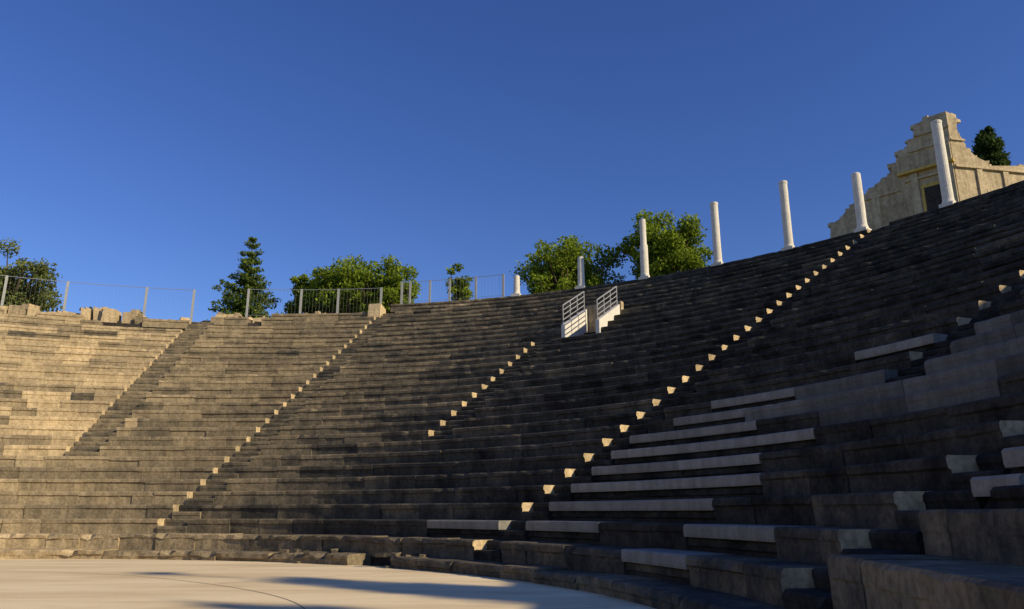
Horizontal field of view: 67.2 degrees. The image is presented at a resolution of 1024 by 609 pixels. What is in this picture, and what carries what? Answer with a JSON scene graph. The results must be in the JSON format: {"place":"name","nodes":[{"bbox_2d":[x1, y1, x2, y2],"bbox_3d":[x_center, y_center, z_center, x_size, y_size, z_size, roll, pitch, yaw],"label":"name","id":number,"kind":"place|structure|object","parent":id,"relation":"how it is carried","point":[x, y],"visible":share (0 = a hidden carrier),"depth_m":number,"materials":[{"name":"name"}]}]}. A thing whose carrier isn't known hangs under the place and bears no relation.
{"place":"outdoors","nodes":[
{"label":"outdoors","id":0,"kind":"place"},
{"bbox_2d":[0,559,655,608],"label":"orchestra floor","id":1,"kind":"structure","parent":0,"point":[52,584],"depth_m":13.01,"materials":[{"name":"beige stone"}]},
{"bbox_2d":[31,564,618,608],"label":"floor joints","id":2,"kind":"object","parent":1,"relation":"on","point":[256,591],"visible":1,"depth_m":13.69,"materials":[{"name":"beige stone"}]},
{"bbox_2d":[279,548,425,567],"bbox_3d":[-3.893,6.213,18.903,4.664,0.376,0.929,-10,-18,33],"label":"fallen stone rubble","id":3,"kind":"object","parent":1,"relation":"on","point":[336,550],"visible":0.84,"depth_m":19.24,"materials":[{"name":"stone"}]},
{"bbox_2d":[359,565,384,566],"bbox_3d":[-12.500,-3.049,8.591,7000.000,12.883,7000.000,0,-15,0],"label":"ground","id":4,"kind":"structure","parent":0,"point":[374,565],"depth_m":18.94,"materials":[{"name":"green soil"}]},
{"bbox_2d":[0,237,63,311],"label":"olive tree","id":5,"kind":"object","parent":4,"relation":"on","point":[37,293],"visible":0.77,"depth_m":46.40,"materials":[{"name":"green plant"}]},
{"bbox_2d":[207,237,283,320],"bbox_3d":[-18.895,0.442,56.223,9.180,11.918,9.080,0,-15,0],"label":"cedar tree","id":6,"kind":"object","parent":4,"relation":"on","point":[234,294],"visible":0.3,"depth_m":56.53,"materials":[{"name":"green plant"}]},
{"bbox_2d":[283,273,328,313],"bbox_3d":[-14.983,2.858,57.378,4.576,10.865,4.204,-13,-20,40],"label":"broadleaf tree","id":7,"kind":"object","parent":4,"relation":"on","point":[299,285],"visible":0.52,"depth_m":57.21,"materials":[{"name":"green plant"}]},
{"bbox_2d":[298,254,390,313],"bbox_3d":[-12.014,1.881,56.432,7.499,12.263,7.270,0,-15,0],"label":"broadleaf tree","id":8,"kind":"object","parent":4,"relation":"on","point":[343,276],"visible":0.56,"depth_m":55.84,"materials":[{"name":"green plant"}]},
{"bbox_2d":[349,254,422,312],"bbox_3d":[-9.347,2.134,55.580,5.391,11.328,6.293,0,-15,0],"label":"broadleaf tree","id":9,"kind":"object","parent":4,"relation":"on","point":[391,287],"visible":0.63,"depth_m":55.19,"materials":[{"name":"green plant"}]},
{"bbox_2d":[7,313,776,584],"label":"stone blocks","id":10,"kind":"object","parent":4,"relation":"on","point":[380,560],"visible":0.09,"depth_m":15.68,"materials":[{"name":"grey stone"}]},
{"bbox_2d":[445,262,473,300],"bbox_3d":[-3.455,1.337,51.373,2.124,8.670,2.633,0,-15,0],"label":"sparse tree","id":11,"kind":"object","parent":4,"relation":"on","point":[462,290],"visible":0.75,"depth_m":51.72,"materials":[{"name":"green plant"}]},
{"bbox_2d":[0,180,1023,608],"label":"stone seating tiers","id":12,"kind":"object","parent":4,"relation":"on","point":[848,408],"visible":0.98,"depth_m":21.96,"materials":[{"name":"stone"}]},
{"bbox_2d":[0,303,385,323],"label":"ruined rim wall","id":13,"kind":"structure","parent":12,"relation":"on","point":[378,310],"depth_m":41.65,"materials":[{"name":"stone"}]},
{"bbox_2d":[0,275,195,321],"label":"wire fence","id":14,"kind":"object","parent":13,"relation":"on","point":[66,294],"visible":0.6,"depth_m":42.69,"materials":[{"name":"metal"}]},
{"bbox_2d":[245,287,382,316],"bbox_3d":[-11.361,0.097,44.273,7.834,2.100,0.268,0,-15,2],"label":"wire fence","id":15,"kind":"object","parent":12,"relation":"on","point":[300,303],"visible":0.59,"depth_m":44.41,"materials":[{"name":"metal"}]},
{"bbox_2d":[400,274,503,303],"bbox_3d":[-3.459,-0.670,44.290,6.263,1.750,0.195,-4,-16,14],"label":"wire fence","id":16,"kind":"object","parent":12,"relation":"on","point":[429,298],"visible":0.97,"depth_m":44.47,"materials":[{"name":"metal"}]},
{"bbox_2d":[511,275,520,296],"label":"stone column","id":17,"kind":"structure","parent":12,"relation":"on","point":[516,291],"depth_m":43.25,"materials":[{"name":"white stone"}]},
{"bbox_2d":[575,256,585,288],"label":"stone column","id":18,"kind":"structure","parent":12,"relation":"on","point":[581,274],"depth_m":41.85,"materials":[{"name":"white stone"}]},
{"bbox_2d":[561,286,623,337],"bbox_3d":[3.617,0.519,34.383,1.840,2.971,2.607,-9,-18,31],"label":"vomitory entrance","id":19,"kind":"object","parent":12,"relation":"on","point":[590,319],"visible":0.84,"depth_m":34.55,"materials":[{"name":"paint"}]},
{"bbox_2d":[638,219,649,279],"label":"stone column","id":20,"kind":"structure","parent":12,"relation":"on","point":[644,265],"depth_m":40.28,"materials":[{"name":"white stone"}]},
{"bbox_2d":[710,202,722,266],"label":"stone column","id":21,"kind":"structure","parent":12,"relation":"on","point":[717,252],"depth_m":38.13,"materials":[{"name":"white stone"}]},
{"bbox_2d":[778,180,794,250],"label":"stone column","id":22,"kind":"structure","parent":12,"relation":"on","point":[786,219],"depth_m":35.88,"materials":[{"name":"white stone"}]},
{"bbox_2d":[851,172,871,232],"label":"stone column","id":23,"kind":"structure","parent":12,"relation":"on","point":[860,211],"depth_m":33.42,"materials":[{"name":"white stone"}]},
{"bbox_2d":[930,119,955,207],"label":"stone column","id":24,"kind":"structure","parent":12,"relation":"on","point":[947,195],"depth_m":30.86,"materials":[{"name":"white stone"}]},
{"bbox_2d":[513,235,627,293],"bbox_3d":[3.981,0.552,51.554,8.295,11.287,7.636,0,-15,0],"label":"broadleaf tree","id":25,"kind":"object","parent":4,"relation":"on","point":[560,272],"visible":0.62,"depth_m":50.99,"materials":[{"name":"green plant"}]},
{"bbox_2d":[614,208,712,278],"bbox_3d":[10.314,-0.268,50.171,6.306,12.147,6.449,-7,-17,25],"label":"broadleaf tree","id":26,"kind":"object","parent":4,"relation":"on","point":[672,250],"visible":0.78,"depth_m":49.03,"materials":[{"name":"green plant"}]},
{"bbox_2d":[828,111,1023,237],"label":"ruined stone villa","id":27,"kind":"object","parent":4,"relation":"on","point":[908,185],"visible":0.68,"depth_m":43.77,"materials":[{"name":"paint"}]},
{"bbox_2d":[971,125,1011,165],"bbox_3d":[33.918,-3.626,52.826,2.537,19.004,2.569,-9,-18,30],"label":"cypress tree","id":28,"kind":"object","parent":4,"relation":"on","point":[989,146],"visible":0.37,"depth_m":54.26,"materials":[{"name":"green plant"}]},
{"bbox_2d":[0,0,1023,321],"label":"sky","id":29,"kind":"structure","parent":0,"point":[143,143],"materials":[{"name":"blue"}]}
]}

